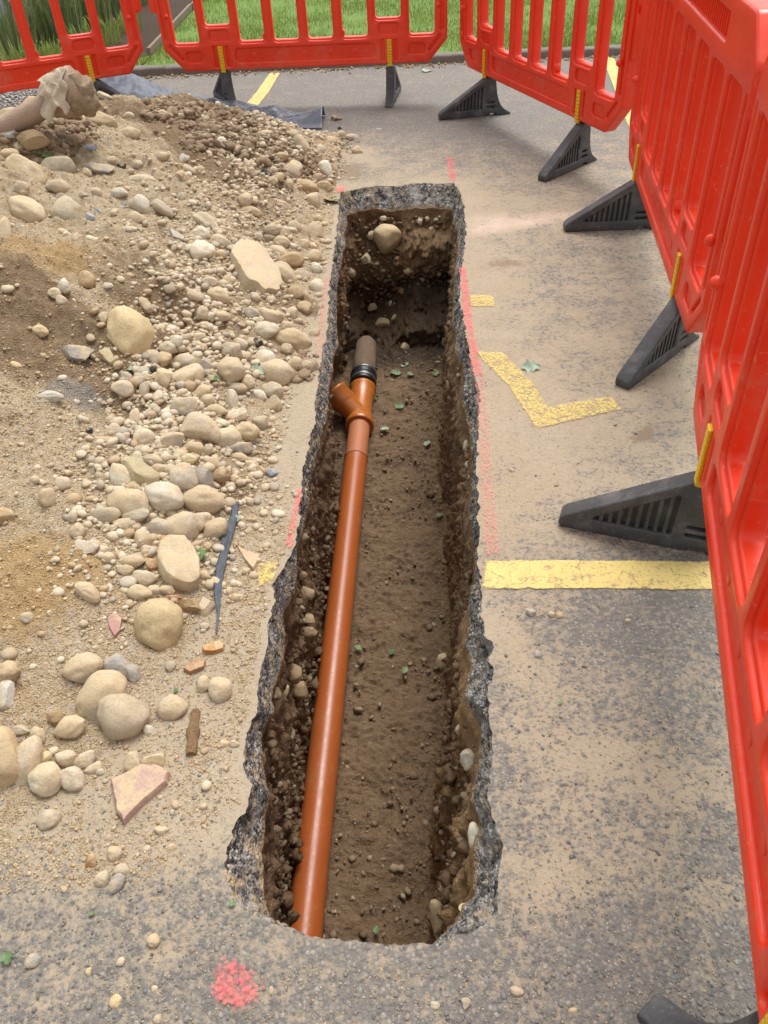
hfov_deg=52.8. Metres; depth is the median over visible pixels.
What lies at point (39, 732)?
stone
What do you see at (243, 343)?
stone
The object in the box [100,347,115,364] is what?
stone
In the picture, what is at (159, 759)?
stone
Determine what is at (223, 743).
stone
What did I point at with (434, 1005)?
stone
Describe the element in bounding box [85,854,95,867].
stone
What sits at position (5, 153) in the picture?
stone
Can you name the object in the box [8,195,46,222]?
stone
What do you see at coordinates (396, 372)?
leaf
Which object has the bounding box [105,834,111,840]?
stone
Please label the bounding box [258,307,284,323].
stone
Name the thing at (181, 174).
stone
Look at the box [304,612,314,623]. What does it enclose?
stone
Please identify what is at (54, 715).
stone
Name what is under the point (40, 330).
stone
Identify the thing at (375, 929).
leaf
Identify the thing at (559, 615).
stone
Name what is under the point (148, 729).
stone
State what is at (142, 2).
strap leaf plant
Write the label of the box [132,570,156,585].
stone
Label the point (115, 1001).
stone
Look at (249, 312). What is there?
stone
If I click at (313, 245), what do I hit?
stone
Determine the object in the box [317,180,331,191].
stone
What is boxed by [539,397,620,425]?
road marking
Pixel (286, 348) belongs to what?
stone
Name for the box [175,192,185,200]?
stone
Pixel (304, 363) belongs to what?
stone
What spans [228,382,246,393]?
stone
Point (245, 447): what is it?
stone
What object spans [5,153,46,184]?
stone
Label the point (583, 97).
barrier
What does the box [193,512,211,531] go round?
stone
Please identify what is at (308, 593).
stone
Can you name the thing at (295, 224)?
stone
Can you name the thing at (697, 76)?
barrier
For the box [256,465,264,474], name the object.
stone
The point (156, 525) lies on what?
stone
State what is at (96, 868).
sand crumbs
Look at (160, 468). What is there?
stone
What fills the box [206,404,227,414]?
stone
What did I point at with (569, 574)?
road marking
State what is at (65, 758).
stone
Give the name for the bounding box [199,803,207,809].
stone
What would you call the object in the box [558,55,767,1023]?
barrier
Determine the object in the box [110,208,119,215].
stone
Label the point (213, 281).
stone
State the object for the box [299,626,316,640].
stone
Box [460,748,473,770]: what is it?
stone
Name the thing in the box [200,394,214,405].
stone
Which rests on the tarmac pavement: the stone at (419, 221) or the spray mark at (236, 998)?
the spray mark at (236, 998)
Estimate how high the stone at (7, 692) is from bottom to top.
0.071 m
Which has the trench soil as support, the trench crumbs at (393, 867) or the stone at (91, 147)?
the trench crumbs at (393, 867)
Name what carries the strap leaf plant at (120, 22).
on the bark path
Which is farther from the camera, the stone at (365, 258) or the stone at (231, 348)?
the stone at (365, 258)
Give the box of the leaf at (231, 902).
[229,898,234,905]
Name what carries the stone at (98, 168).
on the spoil heap
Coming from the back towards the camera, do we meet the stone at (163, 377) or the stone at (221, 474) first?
the stone at (163, 377)
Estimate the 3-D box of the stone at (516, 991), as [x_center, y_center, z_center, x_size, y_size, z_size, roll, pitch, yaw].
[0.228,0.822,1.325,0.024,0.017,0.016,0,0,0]
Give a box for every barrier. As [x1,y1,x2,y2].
[0,0,142,95]
[148,0,447,107]
[438,0,645,181]
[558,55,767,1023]
[563,0,767,389]
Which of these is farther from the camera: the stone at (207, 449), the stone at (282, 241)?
the stone at (282, 241)
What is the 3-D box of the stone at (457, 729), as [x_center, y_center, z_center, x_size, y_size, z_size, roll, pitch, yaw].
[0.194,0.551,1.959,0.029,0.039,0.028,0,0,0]
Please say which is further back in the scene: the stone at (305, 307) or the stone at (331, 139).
the stone at (331, 139)
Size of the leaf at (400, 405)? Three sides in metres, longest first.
0.059 x 0.052 x 0.008 m
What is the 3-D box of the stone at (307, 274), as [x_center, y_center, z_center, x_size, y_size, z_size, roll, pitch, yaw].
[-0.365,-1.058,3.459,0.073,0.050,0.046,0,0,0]
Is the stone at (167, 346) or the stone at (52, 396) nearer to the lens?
the stone at (52, 396)
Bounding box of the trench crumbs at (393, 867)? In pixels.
[322,350,448,940]
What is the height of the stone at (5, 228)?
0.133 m
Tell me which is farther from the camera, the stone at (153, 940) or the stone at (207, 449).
the stone at (207, 449)
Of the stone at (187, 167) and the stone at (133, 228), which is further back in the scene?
the stone at (187, 167)
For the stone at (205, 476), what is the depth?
2.30 m
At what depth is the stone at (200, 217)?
3.43 m
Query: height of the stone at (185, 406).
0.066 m
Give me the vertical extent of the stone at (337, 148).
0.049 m
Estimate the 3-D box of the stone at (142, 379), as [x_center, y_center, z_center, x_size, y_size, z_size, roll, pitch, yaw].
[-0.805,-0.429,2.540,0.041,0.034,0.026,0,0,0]
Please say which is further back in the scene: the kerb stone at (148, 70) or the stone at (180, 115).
the kerb stone at (148, 70)
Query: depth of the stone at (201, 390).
2.58 m
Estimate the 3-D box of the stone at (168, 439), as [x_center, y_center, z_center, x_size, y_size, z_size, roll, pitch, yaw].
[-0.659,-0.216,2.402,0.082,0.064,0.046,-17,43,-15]
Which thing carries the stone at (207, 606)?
on the spoil heap
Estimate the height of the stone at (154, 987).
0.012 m
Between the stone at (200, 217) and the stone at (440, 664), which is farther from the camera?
the stone at (200, 217)
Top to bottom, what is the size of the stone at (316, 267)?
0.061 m
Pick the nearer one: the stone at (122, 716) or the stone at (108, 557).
the stone at (122, 716)
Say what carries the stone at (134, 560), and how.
on the spoil heap
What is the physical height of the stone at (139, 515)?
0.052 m
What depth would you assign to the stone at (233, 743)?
1.70 m
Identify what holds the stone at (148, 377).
on the spoil heap
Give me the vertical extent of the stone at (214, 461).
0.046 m
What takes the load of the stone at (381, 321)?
on the trench soil
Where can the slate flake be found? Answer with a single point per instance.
(174, 234)
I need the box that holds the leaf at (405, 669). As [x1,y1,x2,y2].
[402,666,407,672]
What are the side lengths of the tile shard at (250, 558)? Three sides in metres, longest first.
0.110 x 0.044 x 0.022 m
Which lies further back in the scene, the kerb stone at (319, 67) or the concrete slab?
the kerb stone at (319, 67)
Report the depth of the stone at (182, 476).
2.25 m
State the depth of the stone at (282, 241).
3.58 m
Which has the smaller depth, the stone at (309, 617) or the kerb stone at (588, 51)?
the stone at (309, 617)
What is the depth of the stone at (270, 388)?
2.73 m
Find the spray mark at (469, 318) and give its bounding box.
[459,267,480,373]
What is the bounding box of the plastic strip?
[214,501,238,634]
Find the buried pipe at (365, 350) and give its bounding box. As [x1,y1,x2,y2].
[353,336,375,368]
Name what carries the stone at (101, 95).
on the spoil heap
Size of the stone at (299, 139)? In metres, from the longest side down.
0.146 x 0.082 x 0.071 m
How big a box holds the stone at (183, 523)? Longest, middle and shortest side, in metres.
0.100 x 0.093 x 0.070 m
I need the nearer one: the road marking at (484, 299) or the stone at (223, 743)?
the stone at (223, 743)
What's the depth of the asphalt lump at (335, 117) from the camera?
5.36 m
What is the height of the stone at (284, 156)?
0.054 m
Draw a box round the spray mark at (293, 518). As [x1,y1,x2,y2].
[286,489,301,546]
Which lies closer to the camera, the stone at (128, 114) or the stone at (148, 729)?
the stone at (148, 729)
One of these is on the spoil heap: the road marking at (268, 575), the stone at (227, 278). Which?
the stone at (227, 278)
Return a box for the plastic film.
[100,73,324,128]
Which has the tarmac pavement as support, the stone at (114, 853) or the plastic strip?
the stone at (114, 853)
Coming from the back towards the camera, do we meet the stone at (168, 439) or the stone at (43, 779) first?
the stone at (168, 439)
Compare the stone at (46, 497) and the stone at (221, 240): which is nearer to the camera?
the stone at (46, 497)
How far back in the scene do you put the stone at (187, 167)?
3.80 m
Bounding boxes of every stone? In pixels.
[0,107,14,114]
[0,130,16,138]
[0,148,18,158]
[0,216,11,236]
[0,507,14,523]
[0,660,20,681]
[0,680,14,709]
[0,726,18,786]
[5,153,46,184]
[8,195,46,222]
[10,361,21,367]
[11,725,29,735]
[13,180,29,192]
[14,735,42,785]
[16,129,49,149]
[19,612,32,622]
[24,953,41,968]
[27,761,60,796]
[29,726,45,743]
[32,324,48,337]
[37,390,63,401]
[37,487,55,506]
[37,809,60,830]
[41,156,75,173]
[42,751,52,762]
[45,179,69,192]
[47,287,61,299]
[47,707,62,723]
[48,746,58,755]
[50,195,83,219]
[53,715,85,738]
[54,476,70,490]
[55,750,76,767]
[56,295,68,305]
[57,228,71,234]
[58,278,69,293]
[60,766,84,791]
[61,345,92,361]
[62,652,102,682]
[67,510,77,522]
[69,522,85,537]
[71,232,78,241]
[72,133,83,142]
[72,750,96,768]
[74,539,99,553]
[74,581,99,602]
[76,670,127,720]
[78,270,95,288]
[79,192,87,196]
[81,167,91,176]
[82,162,114,172]
[83,145,97,150]
[84,761,101,773]
[85,212,94,220]
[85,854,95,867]
[85,967,91,975]
[86,111,117,127]
[87,187,101,195]
[89,507,121,522]
[94,436,118,443]
[94,870,109,886]
[96,693,149,740]
[96,768,104,775]
[97,91,112,98]
[98,311,107,323]
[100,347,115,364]
[101,552,114,562]
[102,653,129,677]
[103,283,112,288]
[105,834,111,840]
[106,156,117,163]
[106,488,148,513]
[107,306,154,354]
[107,423,120,430]
[107,846,122,861]
[107,873,124,894]
[109,463,129,485]
[109,994,121,1007]
[110,188,127,197]
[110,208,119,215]
[111,380,133,396]
[113,181,124,186]
[113,518,130,529]
[113,863,129,875]
[116,564,133,575]
[116,957,124,965]
[118,554,144,566]
[120,372,132,380]
[121,126,140,139]
[121,456,159,485]
[121,508,149,521]
[122,226,136,231]
[122,432,129,437]
[123,112,133,118]
[123,751,140,771]
[126,211,144,223]
[127,584,152,599]
[127,664,140,683]
[128,408,139,421]
[129,174,155,181]
[129,194,149,213]
[132,65,165,76]
[132,160,142,168]
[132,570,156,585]
[133,428,154,443]
[134,529,151,548]
[134,598,183,650]
[136,376,144,384]
[138,297,152,311]
[139,381,149,396]
[141,753,165,766]
[142,373,154,380]
[142,454,162,464]
[142,845,150,851]
[143,558,157,570]
[143,724,153,734]
[144,481,183,510]
[146,350,159,363]
[146,933,159,947]
[147,518,167,534]
[148,585,159,593]
[150,198,173,217]
[151,985,157,990]
[152,1014,161,1023]
[154,368,172,387]
[154,826,168,834]
[155,464,165,472]
[156,694,187,719]
[157,152,168,160]
[158,109,165,114]
[158,341,175,353]
[158,351,171,366]
[160,432,183,446]
[160,585,174,594]
[163,284,177,293]
[164,63,272,74]
[164,594,181,599]
[165,511,197,539]
[165,661,175,671]
[167,843,175,851]
[169,335,182,346]
[169,462,198,491]
[170,397,197,415]
[172,353,192,367]
[173,363,204,381]
[175,170,186,180]
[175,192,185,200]
[177,113,183,118]
[177,599,200,612]
[179,153,187,161]
[180,411,220,443]
[181,453,197,464]
[183,164,195,173]
[183,485,224,513]
[184,441,203,455]
[187,289,203,301]
[187,357,211,376]
[190,240,214,259]
[191,226,209,238]
[192,211,218,229]
[193,333,206,341]
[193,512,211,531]
[194,384,211,399]
[194,467,213,486]
[196,675,209,692]
[197,305,208,319]
[198,597,214,616]
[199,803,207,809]
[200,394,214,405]
[200,570,210,579]
[200,623,209,629]
[201,277,217,286]
[203,444,213,455]
[203,517,227,537]
[205,456,220,469]
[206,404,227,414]
[207,286,229,303]
[208,676,231,702]
[210,234,228,248]
[212,466,230,483]
[215,249,226,259]
[215,311,230,320]
[216,357,244,382]
[216,427,241,446]
[217,136,225,141]
[218,740,229,747]
[222,275,230,283]
[222,342,242,358]
[225,389,238,407]
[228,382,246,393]
[229,407,246,420]
[229,740,239,747]
[230,442,254,453]
[230,475,238,482]
[231,593,243,601]
[232,452,248,461]
[233,337,247,349]
[234,421,259,441]
[237,193,252,205]
[241,206,262,217]
[241,374,255,389]
[241,568,249,574]
[243,158,249,165]
[244,307,259,317]
[245,460,255,465]
[251,196,257,203]
[252,415,267,428]
[253,232,263,240]
[253,389,266,399]
[254,321,279,337]
[254,349,275,362]
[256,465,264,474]
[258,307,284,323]
[260,130,271,135]
[260,358,294,385]
[261,381,283,398]
[263,223,280,235]
[263,234,275,240]
[265,468,278,476]
[267,395,281,410]
[268,176,277,184]
[268,245,286,253]
[268,986,275,996]
[269,166,277,172]
[273,64,380,70]
[273,235,289,247]
[273,328,311,348]
[274,172,283,180]
[275,152,288,160]
[275,261,296,282]
[278,251,304,266]
[280,321,293,329]
[280,343,292,354]
[283,685,288,696]
[285,160,302,176]
[285,179,293,188]
[285,286,304,298]
[286,306,296,318]
[286,663,293,670]
[287,220,300,231]
[287,356,301,364]
[288,129,299,137]
[289,664,301,683]
[290,681,308,698]
[290,728,294,743]
[292,134,310,152]
[295,268,305,277]
[296,179,318,193]
[297,301,312,314]
[299,225,309,235]
[299,239,308,248]
[299,571,307,580]
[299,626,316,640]
[301,360,311,366]
[301,586,314,599]
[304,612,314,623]
[305,271,310,278]
[306,192,320,206]
[306,249,321,262]
[309,221,322,236]
[309,242,317,248]
[309,278,324,290]
[309,328,319,335]
[311,262,322,272]
[312,173,322,181]
[313,214,322,221]
[316,144,325,152]
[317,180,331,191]
[318,160,332,176]
[325,136,336,144]
[332,146,340,153]
[336,130,344,138]
[345,134,358,138]
[347,267,355,277]
[352,146,362,153]
[361,252,371,263]
[367,230,373,239]
[368,303,376,310]
[373,224,401,253]
[375,317,388,325]
[381,51,465,65]
[398,286,403,293]
[400,342,409,349]
[403,268,413,274]
[416,218,422,225]
[429,899,442,939]
[430,1001,439,1009]
[436,653,446,670]
[455,724,458,735]
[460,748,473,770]
[461,997,470,1010]
[463,439,468,451]
[468,822,478,848]
[507,46,594,58]
[510,986,523,996]
[526,608,535,616]
[534,650,541,657]
[548,611,554,617]
[555,612,563,618]
[567,657,574,663]
[568,1007,577,1014]
[594,44,620,55]
[673,809,679,814]
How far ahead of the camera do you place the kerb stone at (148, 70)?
6.55 m
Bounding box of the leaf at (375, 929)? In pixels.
[373,925,379,933]
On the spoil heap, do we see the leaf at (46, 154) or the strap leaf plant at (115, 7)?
the leaf at (46, 154)
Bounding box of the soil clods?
[0,94,331,383]
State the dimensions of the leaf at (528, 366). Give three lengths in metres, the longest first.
0.070 x 0.056 x 0.009 m
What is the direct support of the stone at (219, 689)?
on the tarmac pavement
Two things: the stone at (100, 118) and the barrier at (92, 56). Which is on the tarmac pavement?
the barrier at (92, 56)
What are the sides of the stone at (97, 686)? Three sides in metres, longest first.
0.139 x 0.096 x 0.076 m
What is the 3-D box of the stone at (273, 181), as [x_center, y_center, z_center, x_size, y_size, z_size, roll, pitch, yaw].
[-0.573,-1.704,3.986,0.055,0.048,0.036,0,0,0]
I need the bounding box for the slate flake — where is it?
[168,228,184,240]
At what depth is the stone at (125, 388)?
2.49 m
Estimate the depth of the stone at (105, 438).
2.36 m
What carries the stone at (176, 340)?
on the spoil heap
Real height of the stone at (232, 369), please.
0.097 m
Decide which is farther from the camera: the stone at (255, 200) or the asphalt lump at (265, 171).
the asphalt lump at (265, 171)
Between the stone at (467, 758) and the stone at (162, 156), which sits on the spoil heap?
the stone at (162, 156)
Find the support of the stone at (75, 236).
on the spoil heap
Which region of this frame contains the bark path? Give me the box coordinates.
[47,0,192,56]
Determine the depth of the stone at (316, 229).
3.80 m
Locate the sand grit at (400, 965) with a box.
[8,71,750,1023]
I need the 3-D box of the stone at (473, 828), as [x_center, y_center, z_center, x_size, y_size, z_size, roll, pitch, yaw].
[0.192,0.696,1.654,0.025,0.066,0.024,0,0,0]
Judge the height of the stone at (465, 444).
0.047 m
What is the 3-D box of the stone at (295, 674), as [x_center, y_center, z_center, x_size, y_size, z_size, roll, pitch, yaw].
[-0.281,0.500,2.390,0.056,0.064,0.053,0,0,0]
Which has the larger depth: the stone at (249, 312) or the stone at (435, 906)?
the stone at (249, 312)
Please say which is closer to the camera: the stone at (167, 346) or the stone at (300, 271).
the stone at (167, 346)
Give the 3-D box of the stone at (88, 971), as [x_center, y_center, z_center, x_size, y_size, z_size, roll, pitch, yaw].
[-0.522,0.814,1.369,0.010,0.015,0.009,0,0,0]
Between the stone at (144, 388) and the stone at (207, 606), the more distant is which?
the stone at (144, 388)
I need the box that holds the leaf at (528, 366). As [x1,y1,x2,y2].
[521,359,540,372]
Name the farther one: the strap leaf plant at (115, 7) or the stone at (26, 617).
the strap leaf plant at (115, 7)
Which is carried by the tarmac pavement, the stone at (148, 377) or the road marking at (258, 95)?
the road marking at (258, 95)
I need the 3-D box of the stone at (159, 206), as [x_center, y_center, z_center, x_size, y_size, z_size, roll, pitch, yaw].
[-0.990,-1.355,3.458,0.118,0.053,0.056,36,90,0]
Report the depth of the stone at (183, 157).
3.86 m
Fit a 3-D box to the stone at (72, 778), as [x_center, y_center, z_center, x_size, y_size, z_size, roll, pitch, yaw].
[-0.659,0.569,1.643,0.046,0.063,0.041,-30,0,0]
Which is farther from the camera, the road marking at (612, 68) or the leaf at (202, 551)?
the road marking at (612, 68)
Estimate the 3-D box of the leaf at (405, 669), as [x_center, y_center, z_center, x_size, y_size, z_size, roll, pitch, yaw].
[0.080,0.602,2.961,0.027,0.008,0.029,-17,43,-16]
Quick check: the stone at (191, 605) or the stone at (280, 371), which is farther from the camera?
the stone at (280, 371)
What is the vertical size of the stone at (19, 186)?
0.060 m
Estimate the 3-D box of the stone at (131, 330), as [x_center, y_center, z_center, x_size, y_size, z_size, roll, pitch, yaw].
[-0.877,-0.617,2.667,0.181,0.129,0.156,28,90,0]
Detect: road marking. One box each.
[247,73,279,104]
[258,562,277,584]
[470,295,493,305]
[477,352,547,425]
[482,560,711,589]
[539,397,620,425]
[607,57,630,124]
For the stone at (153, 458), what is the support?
on the spoil heap
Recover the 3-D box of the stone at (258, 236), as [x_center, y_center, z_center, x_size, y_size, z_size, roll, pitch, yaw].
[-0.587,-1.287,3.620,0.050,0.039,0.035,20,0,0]
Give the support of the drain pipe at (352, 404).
on the trench soil
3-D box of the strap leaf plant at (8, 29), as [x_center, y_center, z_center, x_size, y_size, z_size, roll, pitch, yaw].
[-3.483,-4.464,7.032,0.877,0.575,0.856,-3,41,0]
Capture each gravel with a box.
[0,88,37,108]
[0,93,363,860]
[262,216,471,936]
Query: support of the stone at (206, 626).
on the tarmac pavement
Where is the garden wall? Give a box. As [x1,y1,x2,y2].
[0,0,11,25]
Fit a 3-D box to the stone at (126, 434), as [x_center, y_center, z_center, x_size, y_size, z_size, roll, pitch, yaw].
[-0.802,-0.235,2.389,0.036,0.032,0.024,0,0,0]
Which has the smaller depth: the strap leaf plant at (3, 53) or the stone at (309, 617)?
the stone at (309, 617)
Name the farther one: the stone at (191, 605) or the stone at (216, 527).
the stone at (216, 527)
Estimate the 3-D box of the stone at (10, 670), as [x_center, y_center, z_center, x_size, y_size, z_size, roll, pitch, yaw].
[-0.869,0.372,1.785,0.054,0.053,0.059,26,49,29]
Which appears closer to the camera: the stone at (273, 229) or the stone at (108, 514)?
the stone at (108, 514)
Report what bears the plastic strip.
on the spoil heap
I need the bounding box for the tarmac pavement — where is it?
[0,55,757,1023]
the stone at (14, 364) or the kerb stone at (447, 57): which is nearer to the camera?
the stone at (14, 364)
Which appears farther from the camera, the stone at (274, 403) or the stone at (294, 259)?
the stone at (294, 259)
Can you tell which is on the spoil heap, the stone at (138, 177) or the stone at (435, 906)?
the stone at (138, 177)
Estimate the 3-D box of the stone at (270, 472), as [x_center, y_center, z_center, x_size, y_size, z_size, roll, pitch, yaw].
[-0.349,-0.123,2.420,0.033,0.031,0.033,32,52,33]
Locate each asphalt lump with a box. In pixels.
[86,428,92,432]
[116,162,125,168]
[149,368,155,374]
[253,338,262,346]
[261,169,270,176]
[331,115,341,120]
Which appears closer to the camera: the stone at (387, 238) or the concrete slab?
the concrete slab
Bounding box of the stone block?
[157,535,199,591]
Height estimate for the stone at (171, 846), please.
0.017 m
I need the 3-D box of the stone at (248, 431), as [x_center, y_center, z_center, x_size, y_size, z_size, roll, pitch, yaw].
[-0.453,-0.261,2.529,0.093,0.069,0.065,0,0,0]
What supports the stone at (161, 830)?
on the tarmac pavement
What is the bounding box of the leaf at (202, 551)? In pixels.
[195,547,208,559]
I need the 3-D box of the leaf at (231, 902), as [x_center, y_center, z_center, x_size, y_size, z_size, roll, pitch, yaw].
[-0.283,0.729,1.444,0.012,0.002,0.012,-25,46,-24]
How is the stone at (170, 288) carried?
on the spoil heap
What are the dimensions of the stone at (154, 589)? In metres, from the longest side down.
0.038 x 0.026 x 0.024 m
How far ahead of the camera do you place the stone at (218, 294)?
3.03 m
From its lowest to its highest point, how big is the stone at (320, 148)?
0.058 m
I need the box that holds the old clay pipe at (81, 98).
[0,65,100,132]
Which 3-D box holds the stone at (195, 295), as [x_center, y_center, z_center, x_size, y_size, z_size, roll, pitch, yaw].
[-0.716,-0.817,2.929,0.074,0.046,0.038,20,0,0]
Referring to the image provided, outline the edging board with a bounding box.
[147,4,191,57]
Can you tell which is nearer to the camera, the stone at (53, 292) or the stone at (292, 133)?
the stone at (53, 292)
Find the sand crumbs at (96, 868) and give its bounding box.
[0,94,362,893]
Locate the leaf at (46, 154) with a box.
[42,152,53,156]
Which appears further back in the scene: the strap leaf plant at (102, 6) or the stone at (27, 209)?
the strap leaf plant at (102, 6)
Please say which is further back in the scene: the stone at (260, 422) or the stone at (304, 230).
the stone at (304, 230)
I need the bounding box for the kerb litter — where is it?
[140,55,619,81]
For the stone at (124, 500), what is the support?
on the spoil heap
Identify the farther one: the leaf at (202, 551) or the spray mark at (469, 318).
the spray mark at (469, 318)
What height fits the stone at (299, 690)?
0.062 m
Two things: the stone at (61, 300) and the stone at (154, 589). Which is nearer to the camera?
the stone at (154, 589)
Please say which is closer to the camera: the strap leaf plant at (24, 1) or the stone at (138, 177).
the stone at (138, 177)
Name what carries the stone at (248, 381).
on the spoil heap
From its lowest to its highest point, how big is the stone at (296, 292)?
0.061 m
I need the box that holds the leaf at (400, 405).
[394,402,403,408]
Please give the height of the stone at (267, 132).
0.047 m
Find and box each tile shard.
[107,613,121,637]
[110,764,170,825]
[237,546,260,570]
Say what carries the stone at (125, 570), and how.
on the spoil heap
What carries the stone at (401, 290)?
on the trench soil
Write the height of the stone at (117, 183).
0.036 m
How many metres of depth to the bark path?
8.19 m
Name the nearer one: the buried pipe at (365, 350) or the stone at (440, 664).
the stone at (440, 664)
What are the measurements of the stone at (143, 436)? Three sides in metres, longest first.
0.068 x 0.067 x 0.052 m
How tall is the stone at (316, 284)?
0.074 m
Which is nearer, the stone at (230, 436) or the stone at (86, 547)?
the stone at (86, 547)
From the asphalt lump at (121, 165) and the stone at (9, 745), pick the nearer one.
the stone at (9, 745)
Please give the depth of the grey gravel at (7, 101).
6.12 m
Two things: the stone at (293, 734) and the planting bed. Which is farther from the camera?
the planting bed
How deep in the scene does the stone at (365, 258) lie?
4.39 m
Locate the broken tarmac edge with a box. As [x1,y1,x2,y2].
[224,183,502,946]
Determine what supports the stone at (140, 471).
on the spoil heap
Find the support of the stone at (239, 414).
on the spoil heap
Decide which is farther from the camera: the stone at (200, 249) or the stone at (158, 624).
the stone at (200, 249)
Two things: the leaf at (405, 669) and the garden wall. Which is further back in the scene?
the garden wall
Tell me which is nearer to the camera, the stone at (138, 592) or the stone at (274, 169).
the stone at (138, 592)
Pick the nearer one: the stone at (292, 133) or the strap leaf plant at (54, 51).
the stone at (292, 133)
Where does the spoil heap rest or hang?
on the tarmac pavement
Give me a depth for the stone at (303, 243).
3.65 m
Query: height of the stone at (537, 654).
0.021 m
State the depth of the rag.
3.47 m
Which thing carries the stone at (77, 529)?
on the spoil heap
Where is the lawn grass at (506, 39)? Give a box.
[136,0,626,65]
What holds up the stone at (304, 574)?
on the trench soil
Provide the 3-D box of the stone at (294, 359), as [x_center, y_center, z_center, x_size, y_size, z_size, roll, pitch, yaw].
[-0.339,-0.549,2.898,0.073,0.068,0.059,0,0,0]
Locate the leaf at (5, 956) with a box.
[0,951,12,965]
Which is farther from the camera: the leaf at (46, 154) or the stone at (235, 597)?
the leaf at (46, 154)
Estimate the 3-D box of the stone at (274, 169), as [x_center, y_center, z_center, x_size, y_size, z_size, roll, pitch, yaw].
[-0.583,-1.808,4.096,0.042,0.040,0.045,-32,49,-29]
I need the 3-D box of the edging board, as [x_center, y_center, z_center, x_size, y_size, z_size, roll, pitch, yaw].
[-2.148,-4.891,7.885,0.028,0.150,2.380,-3,41,0]
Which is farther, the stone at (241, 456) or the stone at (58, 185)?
the stone at (58, 185)
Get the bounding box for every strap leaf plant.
[0,0,39,59]
[0,32,54,61]
[2,0,49,16]
[6,0,83,44]
[9,34,61,59]
[40,38,61,54]
[60,0,112,28]
[64,16,121,46]
[84,10,141,35]
[85,0,121,17]
[117,0,147,5]
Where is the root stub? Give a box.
[186,708,200,755]
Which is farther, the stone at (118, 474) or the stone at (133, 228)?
the stone at (133, 228)
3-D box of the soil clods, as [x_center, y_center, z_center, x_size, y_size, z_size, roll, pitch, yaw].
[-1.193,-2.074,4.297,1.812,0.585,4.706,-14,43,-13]
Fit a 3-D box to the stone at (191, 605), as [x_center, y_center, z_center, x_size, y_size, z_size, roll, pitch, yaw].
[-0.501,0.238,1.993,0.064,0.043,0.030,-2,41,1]
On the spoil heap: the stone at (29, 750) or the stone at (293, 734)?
the stone at (29, 750)
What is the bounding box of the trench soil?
[261,208,480,945]
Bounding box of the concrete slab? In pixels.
[229,239,281,294]
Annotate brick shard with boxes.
[184,659,205,673]
[202,640,224,653]
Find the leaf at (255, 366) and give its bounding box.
[251,363,265,373]
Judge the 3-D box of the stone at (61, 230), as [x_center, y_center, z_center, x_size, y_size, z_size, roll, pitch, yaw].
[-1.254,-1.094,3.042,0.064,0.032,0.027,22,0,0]
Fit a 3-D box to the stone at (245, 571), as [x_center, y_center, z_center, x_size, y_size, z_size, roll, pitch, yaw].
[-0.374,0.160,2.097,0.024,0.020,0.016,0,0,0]
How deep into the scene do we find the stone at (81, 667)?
1.79 m
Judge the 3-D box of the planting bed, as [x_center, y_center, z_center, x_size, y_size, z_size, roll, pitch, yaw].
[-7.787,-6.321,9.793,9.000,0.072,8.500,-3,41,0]
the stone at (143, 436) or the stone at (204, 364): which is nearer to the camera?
the stone at (143, 436)
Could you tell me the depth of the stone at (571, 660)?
1.84 m
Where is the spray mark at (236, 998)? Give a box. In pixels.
[216,962,255,1004]
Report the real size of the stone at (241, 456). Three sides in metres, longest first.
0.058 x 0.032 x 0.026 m
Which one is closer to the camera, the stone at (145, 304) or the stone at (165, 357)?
the stone at (165, 357)
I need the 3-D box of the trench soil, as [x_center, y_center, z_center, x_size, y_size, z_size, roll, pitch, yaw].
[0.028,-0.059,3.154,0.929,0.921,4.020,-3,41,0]
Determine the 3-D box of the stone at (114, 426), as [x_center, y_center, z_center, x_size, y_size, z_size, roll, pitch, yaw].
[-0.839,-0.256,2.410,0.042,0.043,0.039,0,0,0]
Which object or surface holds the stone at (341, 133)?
on the tarmac pavement
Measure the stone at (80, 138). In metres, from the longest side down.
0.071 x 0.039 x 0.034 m
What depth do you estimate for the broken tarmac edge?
1.94 m
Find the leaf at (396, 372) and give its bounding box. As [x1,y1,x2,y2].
[392,369,400,374]
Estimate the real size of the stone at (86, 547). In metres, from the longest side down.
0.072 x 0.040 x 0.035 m
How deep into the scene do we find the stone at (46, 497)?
2.12 m
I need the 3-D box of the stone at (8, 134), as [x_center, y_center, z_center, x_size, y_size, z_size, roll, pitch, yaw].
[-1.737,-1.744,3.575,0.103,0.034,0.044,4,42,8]
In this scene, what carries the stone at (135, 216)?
on the spoil heap
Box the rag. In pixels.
[37,67,69,122]
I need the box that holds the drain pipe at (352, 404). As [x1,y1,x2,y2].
[291,363,376,937]
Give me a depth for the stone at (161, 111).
4.18 m
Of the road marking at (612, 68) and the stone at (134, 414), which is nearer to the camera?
the stone at (134, 414)
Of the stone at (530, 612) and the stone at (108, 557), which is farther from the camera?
the stone at (108, 557)
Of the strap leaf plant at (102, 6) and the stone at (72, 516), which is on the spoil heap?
the stone at (72, 516)
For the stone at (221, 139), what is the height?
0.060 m
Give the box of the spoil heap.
[0,92,340,906]
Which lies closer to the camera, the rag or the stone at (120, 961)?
the stone at (120, 961)
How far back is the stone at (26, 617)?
1.87 m
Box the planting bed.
[0,30,48,60]
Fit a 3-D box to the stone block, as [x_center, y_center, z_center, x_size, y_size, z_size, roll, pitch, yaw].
[-0.553,0.148,2.079,0.117,0.117,0.181,-21,44,-19]
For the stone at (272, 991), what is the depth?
1.33 m
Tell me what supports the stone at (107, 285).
on the spoil heap

